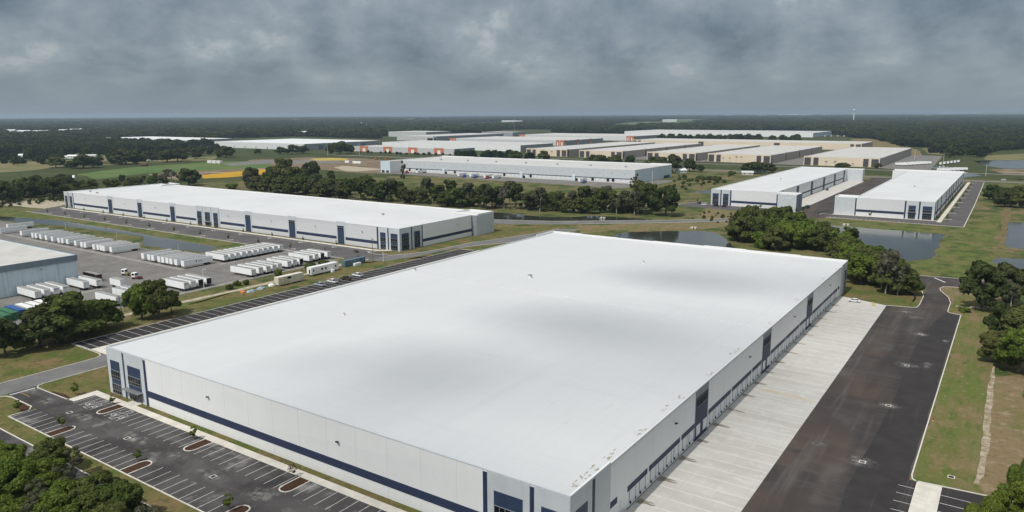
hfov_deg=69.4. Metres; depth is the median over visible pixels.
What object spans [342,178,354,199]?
tree
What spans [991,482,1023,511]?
tree
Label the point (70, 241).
semi trailer
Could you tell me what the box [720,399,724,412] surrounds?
dock door
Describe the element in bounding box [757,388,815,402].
rust stain
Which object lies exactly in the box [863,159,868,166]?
window
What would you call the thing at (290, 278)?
office trailer
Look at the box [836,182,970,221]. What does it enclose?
sidewalk
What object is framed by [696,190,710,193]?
pond water
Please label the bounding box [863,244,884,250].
tree
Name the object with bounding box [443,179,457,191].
tree
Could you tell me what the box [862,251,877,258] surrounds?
tree
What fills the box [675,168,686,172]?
house
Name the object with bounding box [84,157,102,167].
oak tree
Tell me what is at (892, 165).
truck court asphalt
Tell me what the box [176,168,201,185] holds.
oak tree
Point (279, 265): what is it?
semi trailer
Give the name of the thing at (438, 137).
warehouse
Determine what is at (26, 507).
tree
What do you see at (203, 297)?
gravel track
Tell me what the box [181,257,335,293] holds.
chain link fence
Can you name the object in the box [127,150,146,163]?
oak tree
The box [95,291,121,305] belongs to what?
semi trailer
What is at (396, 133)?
warehouse
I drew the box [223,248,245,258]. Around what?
semi trailer
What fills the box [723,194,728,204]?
window
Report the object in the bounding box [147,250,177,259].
semi trailer
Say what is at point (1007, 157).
tan field
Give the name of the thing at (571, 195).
tree
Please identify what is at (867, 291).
lawn
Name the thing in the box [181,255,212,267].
semi trailer
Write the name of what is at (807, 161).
window
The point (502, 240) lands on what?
access road
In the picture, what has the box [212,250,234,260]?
semi trailer
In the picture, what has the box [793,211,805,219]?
tree
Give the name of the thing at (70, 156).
house
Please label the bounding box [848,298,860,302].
parked car
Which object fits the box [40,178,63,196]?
tree
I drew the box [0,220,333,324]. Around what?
truck yard asphalt
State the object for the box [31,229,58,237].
semi trailer
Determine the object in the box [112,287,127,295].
semi trailer
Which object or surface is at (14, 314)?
shipping container
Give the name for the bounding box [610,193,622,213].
tree
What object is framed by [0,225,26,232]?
semi trailer
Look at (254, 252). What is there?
semi trailer
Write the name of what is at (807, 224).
tree
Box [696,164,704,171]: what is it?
oak tree
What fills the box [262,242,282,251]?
semi trailer
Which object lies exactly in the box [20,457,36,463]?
tree
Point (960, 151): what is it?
tree
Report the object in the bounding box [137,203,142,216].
window
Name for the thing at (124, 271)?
yard tractor
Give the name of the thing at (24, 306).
shipping container
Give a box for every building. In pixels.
[0,239,77,297]
[662,120,676,121]
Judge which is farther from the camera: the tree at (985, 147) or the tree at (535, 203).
the tree at (985, 147)
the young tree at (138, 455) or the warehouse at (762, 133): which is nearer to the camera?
the young tree at (138, 455)
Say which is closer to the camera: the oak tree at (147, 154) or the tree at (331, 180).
the tree at (331, 180)
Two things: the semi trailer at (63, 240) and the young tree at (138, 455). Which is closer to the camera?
the young tree at (138, 455)
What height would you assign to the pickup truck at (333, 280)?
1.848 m
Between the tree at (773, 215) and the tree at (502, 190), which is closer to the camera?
the tree at (773, 215)
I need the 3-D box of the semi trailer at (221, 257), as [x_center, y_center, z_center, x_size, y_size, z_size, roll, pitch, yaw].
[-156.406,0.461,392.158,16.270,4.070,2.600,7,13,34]
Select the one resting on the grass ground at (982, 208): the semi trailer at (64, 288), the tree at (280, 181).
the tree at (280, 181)
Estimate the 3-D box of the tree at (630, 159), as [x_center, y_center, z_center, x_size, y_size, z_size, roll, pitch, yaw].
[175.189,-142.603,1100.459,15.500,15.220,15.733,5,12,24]
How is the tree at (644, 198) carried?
on the grass ground at (982, 208)
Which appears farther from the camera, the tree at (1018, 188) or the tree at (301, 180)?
the tree at (301, 180)
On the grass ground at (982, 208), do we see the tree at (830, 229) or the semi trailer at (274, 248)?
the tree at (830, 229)
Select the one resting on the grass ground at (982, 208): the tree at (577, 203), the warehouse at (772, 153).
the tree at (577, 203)
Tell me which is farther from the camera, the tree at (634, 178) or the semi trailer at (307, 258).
the tree at (634, 178)
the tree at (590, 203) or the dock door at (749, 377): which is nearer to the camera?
the dock door at (749, 377)
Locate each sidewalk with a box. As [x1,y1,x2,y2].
[62,207,391,250]
[69,391,941,511]
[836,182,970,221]
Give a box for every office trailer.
[274,272,303,285]
[307,261,338,275]
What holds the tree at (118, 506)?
on the grass ground at (982, 208)
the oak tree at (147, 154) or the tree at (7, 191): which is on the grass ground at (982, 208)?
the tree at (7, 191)
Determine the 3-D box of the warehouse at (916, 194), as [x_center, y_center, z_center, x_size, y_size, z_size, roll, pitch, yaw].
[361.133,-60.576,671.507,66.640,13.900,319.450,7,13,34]
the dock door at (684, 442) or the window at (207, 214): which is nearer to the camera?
the dock door at (684, 442)
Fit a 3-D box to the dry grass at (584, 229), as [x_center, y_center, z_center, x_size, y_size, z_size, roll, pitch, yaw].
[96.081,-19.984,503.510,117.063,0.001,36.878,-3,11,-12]
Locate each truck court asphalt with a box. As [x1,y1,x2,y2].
[741,276,985,511]
[772,155,941,169]
[794,178,891,217]
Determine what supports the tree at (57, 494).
on the grass ground at (982, 208)
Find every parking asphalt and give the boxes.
[8,385,385,511]
[30,206,388,259]
[74,249,473,348]
[679,182,983,226]
[900,480,1013,511]
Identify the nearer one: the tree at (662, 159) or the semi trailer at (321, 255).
the semi trailer at (321, 255)
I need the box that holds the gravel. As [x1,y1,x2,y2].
[226,160,340,165]
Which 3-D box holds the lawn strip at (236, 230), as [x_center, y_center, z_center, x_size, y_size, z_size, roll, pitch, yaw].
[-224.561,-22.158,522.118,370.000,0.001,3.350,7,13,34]
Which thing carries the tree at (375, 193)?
on the grass ground at (982, 208)
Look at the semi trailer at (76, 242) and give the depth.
436.61 m
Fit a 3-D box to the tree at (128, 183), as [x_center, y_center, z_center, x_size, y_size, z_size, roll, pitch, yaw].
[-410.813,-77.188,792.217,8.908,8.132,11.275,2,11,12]
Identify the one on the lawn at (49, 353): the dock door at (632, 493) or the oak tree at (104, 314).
the oak tree at (104, 314)
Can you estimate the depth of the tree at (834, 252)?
382.09 m
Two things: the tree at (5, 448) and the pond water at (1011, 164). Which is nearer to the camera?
the tree at (5, 448)
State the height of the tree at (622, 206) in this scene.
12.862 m
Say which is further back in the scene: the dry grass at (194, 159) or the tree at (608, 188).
the dry grass at (194, 159)
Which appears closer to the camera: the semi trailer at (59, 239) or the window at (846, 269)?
the window at (846, 269)
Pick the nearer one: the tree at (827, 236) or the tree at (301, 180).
the tree at (827, 236)
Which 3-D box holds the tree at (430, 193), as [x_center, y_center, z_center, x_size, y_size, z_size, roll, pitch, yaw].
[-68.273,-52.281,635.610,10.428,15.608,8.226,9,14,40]
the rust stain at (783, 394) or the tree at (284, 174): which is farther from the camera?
the tree at (284, 174)
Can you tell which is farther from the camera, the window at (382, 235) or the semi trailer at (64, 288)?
the window at (382, 235)
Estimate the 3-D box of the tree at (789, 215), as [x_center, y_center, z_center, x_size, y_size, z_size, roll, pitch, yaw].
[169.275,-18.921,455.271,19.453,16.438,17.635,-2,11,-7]
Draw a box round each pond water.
[0,216,216,251]
[274,191,652,220]
[614,231,734,247]
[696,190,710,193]
[830,225,944,260]
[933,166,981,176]
[974,160,1023,168]
[992,258,1023,268]
[1005,222,1023,248]
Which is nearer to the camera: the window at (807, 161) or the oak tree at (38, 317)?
the oak tree at (38, 317)
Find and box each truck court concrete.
[377,172,672,187]
[627,296,885,511]
[635,156,707,161]
[802,181,863,208]
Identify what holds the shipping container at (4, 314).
on the truck yard asphalt at (106, 267)
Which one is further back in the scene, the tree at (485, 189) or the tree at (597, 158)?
the tree at (597, 158)
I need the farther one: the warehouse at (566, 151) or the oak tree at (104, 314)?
the warehouse at (566, 151)
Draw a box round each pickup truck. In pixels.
[314,282,325,286]
[327,278,337,283]
[340,275,351,279]
[352,272,362,276]
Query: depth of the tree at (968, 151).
1277.74 m
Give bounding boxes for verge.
[0,211,346,259]
[99,254,426,336]
[254,191,697,219]
[821,218,959,234]
[905,211,1001,275]
[912,295,1007,494]
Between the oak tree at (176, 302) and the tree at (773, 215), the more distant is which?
the tree at (773, 215)
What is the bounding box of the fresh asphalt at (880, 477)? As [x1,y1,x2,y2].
[838,313,958,511]
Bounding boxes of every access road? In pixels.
[0,353,107,395]
[0,429,148,506]
[367,229,577,260]
[494,219,728,223]
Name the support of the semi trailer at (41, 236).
on the truck yard asphalt at (106, 267)
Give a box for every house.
[67,155,78,158]
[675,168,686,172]
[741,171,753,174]
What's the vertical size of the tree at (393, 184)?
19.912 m
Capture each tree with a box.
[0,181,9,184]
[0,183,15,201]
[0,443,27,456]
[0,450,33,464]
[0,459,37,495]
[0,493,30,502]
[0,498,29,510]
[0,505,20,511]
[9,179,23,188]
[9,306,69,347]
[10,188,22,200]
[13,400,21,411]
[15,179,37,197]
[19,502,33,511]
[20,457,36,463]
[23,473,55,493]
[24,478,47,493]
[24,491,40,504]
[27,436,71,462]
[28,174,42,181]
[29,500,64,511]
[30,315,77,342]
[31,183,47,195]
[33,457,66,480]
[35,179,44,183]
[35,479,86,507]
[35,509,74,511]
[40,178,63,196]
[44,157,65,167]
[49,178,67,195]
[52,464,75,480]
[54,174,65,178]
[56,415,65,425]
[59,175,75,183]
[59,504,90,511]
[63,301,108,335]
[63,446,82,473]
[64,182,76,190]
[67,155,96,167]
[67,186,79,190]
[68,469,120,510]
[70,382,78,394]
[82,179,98,188]
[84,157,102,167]
[84,479,148,511]
[89,298,124,321]
[90,501,126,511]
[105,151,116,163]
[109,148,137,163]
[110,179,121,186]
[118,175,124,184]
[121,283,156,319]
[123,180,132,185]
[124,177,135,184]
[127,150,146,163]
[133,448,141,457]
[134,505,168,511]
[141,278,175,317]
[142,151,154,161]
[146,177,157,183]
[155,149,178,161]
[156,173,170,183]
[160,290,181,312]
[165,169,177,181]
[171,149,187,160]
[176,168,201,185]
[186,145,196,151]
[188,147,201,158]
[189,426,196,435]
[218,146,235,156]
[222,493,233,509]
[242,172,252,189]
[244,167,258,175]
[247,176,261,189]
[256,179,270,190]
[264,177,271,187]
[269,158,299,176]
[269,178,282,192]
[274,146,284,153]
[274,177,285,192]
[281,171,293,191]
[282,177,300,193]
[284,144,298,152]
[287,463,296,472]
[294,176,311,193]
[296,145,309,153]
[302,161,320,174]
[308,178,316,195]
[310,182,326,196]
[324,178,337,195]
[325,144,334,152]
[330,141,349,153]
[333,180,350,197]
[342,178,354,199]
[344,144,354,153]
[353,180,366,199]
[358,175,372,199]
[364,183,378,199]
[370,185,387,200]
[378,180,389,201]
[384,178,397,195]
[389,180,404,201]
[397,186,406,202]
[400,160,405,179]
[402,189,415,202]
[414,188,428,200]
[420,177,434,192]
[427,187,433,203]
[431,184,444,204]
[436,192,451,206]
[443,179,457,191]
[445,187,467,206]
[461,183,475,206]
[465,192,478,206]
[474,186,483,207]
[479,183,494,208]
[483,188,503,207]
[494,186,506,199]
[497,187,507,208]
[503,181,516,204]
[507,183,523,208]
[508,151,521,157]
[521,193,533,210]
[524,190,544,208]
[531,187,547,210]
[537,150,550,158]
[543,192,559,210]
[554,191,564,204]
[557,197,571,211]
[567,190,576,202]
[570,197,583,212]
[576,185,591,197]
[581,197,598,213]
[591,188,598,196]
[592,156,600,161]
[594,188,606,212]
[600,155,608,161]
[601,185,611,206]
[605,190,618,212]
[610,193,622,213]
[611,198,628,212]
[612,155,622,161]
[621,190,629,197]
[624,194,632,212]
[625,155,634,162]
[625,190,641,214]
[629,173,638,187]
[631,188,648,214]
[633,179,644,207]
[638,185,652,211]
[644,183,658,210]
[649,184,680,215]
[657,157,667,162]
[663,153,682,172]
[683,158,696,171]
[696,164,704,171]
[724,220,743,239]
[726,215,757,241]
[728,215,734,224]
[736,208,754,217]
[740,161,762,171]
[746,205,759,215]
[751,231,773,249]
[752,218,768,225]
[753,219,765,231]
[754,209,763,217]
[757,208,775,219]
[757,217,770,223]
[760,162,776,171]
[761,226,791,250]
[763,212,777,219]
[764,218,780,232]
[770,220,797,242]
[775,207,789,213]
[776,211,799,221]
[780,206,792,212]
[784,225,811,248]
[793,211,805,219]
[793,220,819,246]
[806,228,825,250]
[816,221,830,226]
[819,226,839,246]
[823,232,837,253]
[824,237,838,251]
[829,237,852,258]
[831,230,854,237]
[834,163,843,167]
[836,250,863,259]
[838,242,862,252]
[842,253,854,259]
[843,226,859,237]
[847,254,877,283]
[852,238,862,242]
[855,246,867,252]
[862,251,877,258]
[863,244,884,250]
[865,248,875,252]
[866,257,880,282]
[871,263,891,288]
[874,268,907,293]
[876,248,899,293]
[889,264,910,294]
[895,269,925,294]
[897,257,906,263]
[938,145,947,155]
[956,147,965,155]
[958,260,1011,308]
[963,494,1004,511]
[965,148,971,154]
[970,146,982,156]
[976,329,1005,362]
[977,149,987,156]
[982,145,991,152]
[982,184,998,199]
[982,302,1011,330]
[990,186,1002,195]
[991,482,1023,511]
[992,327,1023,372]
[993,187,1013,198]
[993,190,1014,206]
[997,262,1023,303]
[1000,304,1023,330]
[1002,279,1020,305]
[1006,458,1023,484]
[1009,192,1023,207]
[1011,480,1023,511]
[1013,185,1023,197]
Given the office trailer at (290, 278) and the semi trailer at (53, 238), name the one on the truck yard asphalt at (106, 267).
the semi trailer at (53, 238)
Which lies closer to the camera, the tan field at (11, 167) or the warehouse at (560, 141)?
the tan field at (11, 167)
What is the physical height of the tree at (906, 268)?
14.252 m
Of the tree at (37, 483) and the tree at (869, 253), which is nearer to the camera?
the tree at (37, 483)
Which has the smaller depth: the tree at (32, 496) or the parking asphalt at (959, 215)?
the tree at (32, 496)
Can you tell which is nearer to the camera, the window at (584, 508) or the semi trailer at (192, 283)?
the window at (584, 508)
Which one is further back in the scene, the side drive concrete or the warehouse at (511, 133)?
the warehouse at (511, 133)
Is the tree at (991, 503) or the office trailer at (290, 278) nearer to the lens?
the tree at (991, 503)
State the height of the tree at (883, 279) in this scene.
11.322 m
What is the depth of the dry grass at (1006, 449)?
178.80 m
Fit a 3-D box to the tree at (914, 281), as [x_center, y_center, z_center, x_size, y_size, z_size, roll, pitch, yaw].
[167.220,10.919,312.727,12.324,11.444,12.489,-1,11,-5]
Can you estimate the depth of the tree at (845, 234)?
399.74 m
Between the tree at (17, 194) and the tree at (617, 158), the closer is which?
the tree at (17, 194)
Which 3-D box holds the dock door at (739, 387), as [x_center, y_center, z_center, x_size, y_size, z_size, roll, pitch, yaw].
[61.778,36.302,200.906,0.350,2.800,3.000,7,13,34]
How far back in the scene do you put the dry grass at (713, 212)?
564.89 m
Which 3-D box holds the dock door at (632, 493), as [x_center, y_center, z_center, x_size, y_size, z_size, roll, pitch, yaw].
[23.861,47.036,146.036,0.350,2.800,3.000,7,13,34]
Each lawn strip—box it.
[64,207,384,249]
[103,391,421,511]
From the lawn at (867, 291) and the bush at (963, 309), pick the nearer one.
the bush at (963, 309)
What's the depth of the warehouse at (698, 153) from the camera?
1248.84 m
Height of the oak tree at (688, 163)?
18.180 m
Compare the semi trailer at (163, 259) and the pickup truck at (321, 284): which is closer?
the pickup truck at (321, 284)
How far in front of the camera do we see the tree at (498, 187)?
622.66 m
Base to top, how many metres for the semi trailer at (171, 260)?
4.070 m
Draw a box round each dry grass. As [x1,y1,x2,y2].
[72,156,216,167]
[579,222,728,233]
[695,208,735,221]
[941,286,1003,303]
[979,374,1023,494]
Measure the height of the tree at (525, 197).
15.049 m
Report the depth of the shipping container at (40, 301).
296.98 m
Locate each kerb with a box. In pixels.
[0,249,1012,511]
[27,209,725,260]
[682,183,983,226]
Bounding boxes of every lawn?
[0,249,448,511]
[379,225,575,252]
[841,281,925,307]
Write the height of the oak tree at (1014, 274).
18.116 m
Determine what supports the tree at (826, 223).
on the grass ground at (982, 208)
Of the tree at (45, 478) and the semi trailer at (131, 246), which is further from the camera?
the semi trailer at (131, 246)
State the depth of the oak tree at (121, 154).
1156.55 m
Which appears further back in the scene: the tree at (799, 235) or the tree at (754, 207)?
the tree at (754, 207)
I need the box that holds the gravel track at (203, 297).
[124,264,340,315]
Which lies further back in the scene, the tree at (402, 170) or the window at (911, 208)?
the tree at (402, 170)
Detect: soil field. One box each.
[149,168,264,179]
[989,169,1023,174]
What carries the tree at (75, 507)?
on the grass ground at (982, 208)
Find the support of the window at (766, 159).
in the warehouse at (772, 153)
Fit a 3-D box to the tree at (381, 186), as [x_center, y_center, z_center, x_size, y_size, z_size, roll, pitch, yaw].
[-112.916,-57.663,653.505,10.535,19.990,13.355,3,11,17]
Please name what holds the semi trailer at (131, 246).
on the truck yard asphalt at (106, 267)
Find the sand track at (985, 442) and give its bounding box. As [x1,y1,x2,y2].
[973,366,994,484]
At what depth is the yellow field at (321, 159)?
1270.01 m
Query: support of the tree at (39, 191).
on the ground at (243, 154)
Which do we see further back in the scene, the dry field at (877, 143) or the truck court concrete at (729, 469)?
the dry field at (877, 143)
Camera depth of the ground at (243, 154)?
1256.02 m
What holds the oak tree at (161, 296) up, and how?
on the lawn at (49, 353)
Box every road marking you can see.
[11,249,971,511]
[74,210,365,256]
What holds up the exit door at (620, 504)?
in the warehouse at (554, 371)
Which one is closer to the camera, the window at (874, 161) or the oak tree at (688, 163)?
the oak tree at (688, 163)
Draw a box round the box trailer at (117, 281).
[109,277,126,286]
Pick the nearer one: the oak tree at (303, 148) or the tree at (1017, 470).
the tree at (1017, 470)
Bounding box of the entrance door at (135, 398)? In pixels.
[133,394,138,402]
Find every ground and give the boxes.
[0,113,1023,200]
[0,168,1023,509]
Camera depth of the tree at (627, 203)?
569.57 m
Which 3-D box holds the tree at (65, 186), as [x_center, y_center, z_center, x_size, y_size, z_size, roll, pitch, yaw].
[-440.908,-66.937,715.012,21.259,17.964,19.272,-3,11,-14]
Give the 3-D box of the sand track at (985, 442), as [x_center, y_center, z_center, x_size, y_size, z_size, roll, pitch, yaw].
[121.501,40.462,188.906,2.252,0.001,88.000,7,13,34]
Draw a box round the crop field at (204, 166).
[77,161,271,178]
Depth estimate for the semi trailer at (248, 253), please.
399.75 m
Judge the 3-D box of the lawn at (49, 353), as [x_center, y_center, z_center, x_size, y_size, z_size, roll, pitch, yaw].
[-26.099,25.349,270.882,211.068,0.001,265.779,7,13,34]
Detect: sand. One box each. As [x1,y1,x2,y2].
[0,200,64,208]
[334,166,378,170]
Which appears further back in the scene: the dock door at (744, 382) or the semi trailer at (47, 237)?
the semi trailer at (47, 237)
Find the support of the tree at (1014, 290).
on the grass ground at (982, 208)
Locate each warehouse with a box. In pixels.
[64,183,493,251]
[106,231,847,511]
[109,136,231,143]
[215,139,379,149]
[354,145,474,154]
[380,156,671,183]
[382,140,552,151]
[388,131,450,136]
[397,133,502,140]
[449,136,602,145]
[482,131,524,135]
[519,133,659,140]
[526,142,654,156]
[579,143,700,158]
[624,130,831,136]
[633,138,872,149]
[647,144,759,160]
[708,145,821,162]
[711,167,864,211]
[803,147,911,166]
[834,169,963,220]
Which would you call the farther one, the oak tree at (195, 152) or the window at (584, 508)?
the oak tree at (195, 152)
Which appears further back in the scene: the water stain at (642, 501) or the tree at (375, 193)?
the tree at (375, 193)
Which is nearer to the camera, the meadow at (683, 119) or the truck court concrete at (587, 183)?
the truck court concrete at (587, 183)
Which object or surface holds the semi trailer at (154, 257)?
on the truck yard asphalt at (106, 267)
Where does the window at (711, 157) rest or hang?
in the warehouse at (772, 153)
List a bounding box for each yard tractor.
[121,269,130,275]
[131,272,142,279]
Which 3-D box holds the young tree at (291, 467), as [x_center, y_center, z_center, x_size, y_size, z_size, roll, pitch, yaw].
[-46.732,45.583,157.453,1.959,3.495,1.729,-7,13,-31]
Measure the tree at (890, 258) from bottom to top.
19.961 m
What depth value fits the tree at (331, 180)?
695.62 m
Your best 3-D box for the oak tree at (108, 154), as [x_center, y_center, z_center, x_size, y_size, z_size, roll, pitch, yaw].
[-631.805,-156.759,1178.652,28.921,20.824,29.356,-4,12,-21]
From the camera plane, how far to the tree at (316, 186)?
684.22 m
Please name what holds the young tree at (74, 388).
on the lawn at (49, 353)
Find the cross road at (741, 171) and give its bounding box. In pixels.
[328,152,1023,182]
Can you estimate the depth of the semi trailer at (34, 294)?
311.46 m
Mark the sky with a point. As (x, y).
(59, 58)
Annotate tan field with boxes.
[0,156,107,171]
[984,154,1023,159]
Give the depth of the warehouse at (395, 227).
496.76 m
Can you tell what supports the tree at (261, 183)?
on the grass ground at (982, 208)
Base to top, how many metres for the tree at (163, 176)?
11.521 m
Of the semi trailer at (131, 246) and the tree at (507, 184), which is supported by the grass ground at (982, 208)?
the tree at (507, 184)
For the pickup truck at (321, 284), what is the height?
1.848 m
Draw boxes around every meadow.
[615,122,679,124]
[665,119,700,120]
[922,148,943,154]
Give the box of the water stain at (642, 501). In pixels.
[635,304,837,505]
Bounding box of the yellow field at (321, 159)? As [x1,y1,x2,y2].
[313,158,347,160]
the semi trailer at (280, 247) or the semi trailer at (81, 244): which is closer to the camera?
the semi trailer at (280, 247)
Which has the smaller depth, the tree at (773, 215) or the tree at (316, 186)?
the tree at (773, 215)
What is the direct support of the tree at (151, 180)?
on the ground at (243, 154)
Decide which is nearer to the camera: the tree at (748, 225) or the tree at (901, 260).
the tree at (901, 260)
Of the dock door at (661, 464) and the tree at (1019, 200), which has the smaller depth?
the dock door at (661, 464)
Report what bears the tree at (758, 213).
on the grass ground at (982, 208)
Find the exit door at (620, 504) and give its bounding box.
[619,499,622,511]
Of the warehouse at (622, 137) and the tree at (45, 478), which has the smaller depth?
the tree at (45, 478)
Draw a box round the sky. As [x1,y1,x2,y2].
[0,0,1023,117]
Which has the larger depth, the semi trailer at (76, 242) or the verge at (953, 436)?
the semi trailer at (76, 242)
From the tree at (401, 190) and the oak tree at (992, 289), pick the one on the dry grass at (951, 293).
the oak tree at (992, 289)
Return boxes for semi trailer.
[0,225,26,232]
[6,221,33,227]
[17,286,41,299]
[20,227,48,236]
[26,284,50,297]
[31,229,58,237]
[34,230,63,237]
[35,282,59,294]
[39,231,68,238]
[44,232,73,239]
[45,281,68,294]
[51,233,79,242]
[57,234,86,242]
[61,235,90,242]
[65,277,89,289]
[66,235,95,244]
[74,237,103,246]
[78,275,101,287]
[80,238,109,246]
[83,238,113,248]
[92,240,121,250]
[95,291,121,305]
[96,241,123,249]
[99,241,129,251]
[102,242,132,252]
[109,243,139,253]
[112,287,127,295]
[141,249,171,258]
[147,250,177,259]
[151,250,181,260]
[157,251,186,261]
[161,252,191,262]
[164,277,189,290]
[165,253,196,264]
[169,253,200,264]
[170,276,195,288]
[174,254,205,264]
[177,274,202,287]
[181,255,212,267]
[185,273,211,285]
[205,251,227,261]
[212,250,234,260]
[217,249,239,259]
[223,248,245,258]
[229,247,251,257]
[230,265,255,276]
[235,247,256,256]
[238,263,262,274]
[240,246,262,255]
[245,245,267,254]
[245,262,270,273]
[250,244,271,253]
[252,261,276,272]
[256,243,277,252]
[257,260,281,269]
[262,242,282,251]
[266,257,291,268]
[273,256,296,266]
[279,255,303,265]
[288,252,312,262]
[294,251,318,260]
[300,249,323,259]
[307,248,330,258]
[937,168,951,170]
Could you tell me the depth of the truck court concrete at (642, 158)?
1230.56 m
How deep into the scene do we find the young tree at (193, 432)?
175.46 m
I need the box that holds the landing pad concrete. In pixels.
[0,233,335,303]
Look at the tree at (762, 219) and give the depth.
455.65 m
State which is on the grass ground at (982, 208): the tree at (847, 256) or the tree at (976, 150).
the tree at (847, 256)
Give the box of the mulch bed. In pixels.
[19,391,307,511]
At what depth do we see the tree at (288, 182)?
710.20 m
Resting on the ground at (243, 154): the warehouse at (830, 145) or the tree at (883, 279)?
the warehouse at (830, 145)
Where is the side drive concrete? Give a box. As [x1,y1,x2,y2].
[91,250,478,354]
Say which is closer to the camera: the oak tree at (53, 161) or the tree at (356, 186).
the tree at (356, 186)
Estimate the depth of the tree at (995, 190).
625.33 m
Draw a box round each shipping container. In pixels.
[0,307,19,319]
[0,311,11,320]
[4,305,25,313]
[15,303,34,309]
[24,301,39,305]
[33,299,45,303]
[83,271,101,278]
[341,256,364,266]
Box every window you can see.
[108,199,112,212]
[110,360,122,394]
[127,365,142,402]
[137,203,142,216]
[170,206,175,221]
[197,211,201,224]
[205,212,210,225]
[213,213,218,226]
[245,215,250,231]
[289,220,295,237]
[337,225,343,243]
[380,232,385,248]
[390,233,397,250]
[402,233,408,250]
[414,230,420,247]
[494,490,522,511]
[541,506,555,511]
[576,501,587,511]
[689,154,694,160]
[708,154,713,161]
[712,193,718,204]
[716,155,720,161]
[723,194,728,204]
[763,156,769,162]
[804,157,810,164]
[813,158,818,164]
[843,269,846,291]
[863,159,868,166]
[871,159,878,166]
[908,205,915,218]
[922,206,931,219]
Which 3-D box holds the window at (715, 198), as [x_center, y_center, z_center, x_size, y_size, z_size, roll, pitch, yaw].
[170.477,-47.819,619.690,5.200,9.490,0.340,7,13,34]
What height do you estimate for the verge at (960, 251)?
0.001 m
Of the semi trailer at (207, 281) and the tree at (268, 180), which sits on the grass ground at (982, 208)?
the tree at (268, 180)
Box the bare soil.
[248,157,388,173]
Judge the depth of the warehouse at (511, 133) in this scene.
2517.09 m
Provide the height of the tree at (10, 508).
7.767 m
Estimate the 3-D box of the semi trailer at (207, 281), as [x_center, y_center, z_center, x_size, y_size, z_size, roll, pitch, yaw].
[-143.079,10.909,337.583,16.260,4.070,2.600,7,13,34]
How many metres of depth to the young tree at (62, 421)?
182.50 m
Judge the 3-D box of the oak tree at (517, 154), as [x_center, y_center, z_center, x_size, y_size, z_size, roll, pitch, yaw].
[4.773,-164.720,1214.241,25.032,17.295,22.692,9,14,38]
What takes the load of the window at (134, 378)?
in the warehouse at (554, 371)
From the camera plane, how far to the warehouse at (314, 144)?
1722.62 m
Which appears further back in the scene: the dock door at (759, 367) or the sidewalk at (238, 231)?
the sidewalk at (238, 231)
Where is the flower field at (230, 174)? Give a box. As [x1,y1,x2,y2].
[202,169,265,178]
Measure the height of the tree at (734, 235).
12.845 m
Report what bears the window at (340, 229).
in the warehouse at (395, 227)
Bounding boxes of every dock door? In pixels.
[629,485,635,503]
[639,475,645,493]
[650,466,655,482]
[658,458,663,474]
[666,450,671,466]
[673,443,678,459]
[682,435,687,450]
[688,429,693,443]
[709,410,713,423]
[715,405,718,417]
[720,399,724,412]
[726,394,729,406]
[732,388,736,400]
[737,384,740,395]
[742,379,745,390]
[747,374,750,386]
[752,369,755,380]
[757,364,760,375]
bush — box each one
[225,183,237,188]
[225,284,233,289]
[233,280,241,285]
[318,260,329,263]
[957,306,970,312]
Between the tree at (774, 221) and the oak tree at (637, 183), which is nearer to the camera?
the tree at (774, 221)
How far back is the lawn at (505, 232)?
466.20 m
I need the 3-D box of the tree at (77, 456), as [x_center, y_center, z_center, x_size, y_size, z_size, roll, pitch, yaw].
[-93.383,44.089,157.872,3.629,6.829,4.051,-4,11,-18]
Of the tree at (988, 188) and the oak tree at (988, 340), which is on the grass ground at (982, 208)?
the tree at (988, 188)
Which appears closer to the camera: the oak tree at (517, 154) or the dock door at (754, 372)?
the dock door at (754, 372)
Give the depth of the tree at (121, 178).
821.67 m
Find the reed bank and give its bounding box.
[999,206,1010,247]
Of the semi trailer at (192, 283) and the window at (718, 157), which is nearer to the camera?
the semi trailer at (192, 283)
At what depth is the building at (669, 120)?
6405.97 m
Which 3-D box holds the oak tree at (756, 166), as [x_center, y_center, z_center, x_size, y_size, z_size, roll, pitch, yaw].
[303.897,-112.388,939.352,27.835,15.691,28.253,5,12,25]
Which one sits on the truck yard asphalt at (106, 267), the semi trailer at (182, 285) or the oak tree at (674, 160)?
the semi trailer at (182, 285)
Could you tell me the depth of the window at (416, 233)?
427.13 m
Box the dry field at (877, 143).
[851,138,921,154]
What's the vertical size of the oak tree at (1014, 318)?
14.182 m
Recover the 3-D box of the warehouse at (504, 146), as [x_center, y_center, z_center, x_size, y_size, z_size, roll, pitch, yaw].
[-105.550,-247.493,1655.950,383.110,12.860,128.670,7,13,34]
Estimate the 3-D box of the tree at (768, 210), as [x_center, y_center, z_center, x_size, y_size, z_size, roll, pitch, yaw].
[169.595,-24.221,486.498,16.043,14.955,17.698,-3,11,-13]
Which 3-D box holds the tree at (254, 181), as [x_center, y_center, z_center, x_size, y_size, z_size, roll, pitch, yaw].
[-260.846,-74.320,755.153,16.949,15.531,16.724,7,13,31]
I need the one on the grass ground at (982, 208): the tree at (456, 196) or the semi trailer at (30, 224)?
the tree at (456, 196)
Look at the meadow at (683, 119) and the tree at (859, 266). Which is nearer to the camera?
the tree at (859, 266)
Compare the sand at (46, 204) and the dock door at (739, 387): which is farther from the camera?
the sand at (46, 204)
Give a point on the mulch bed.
(286, 487)

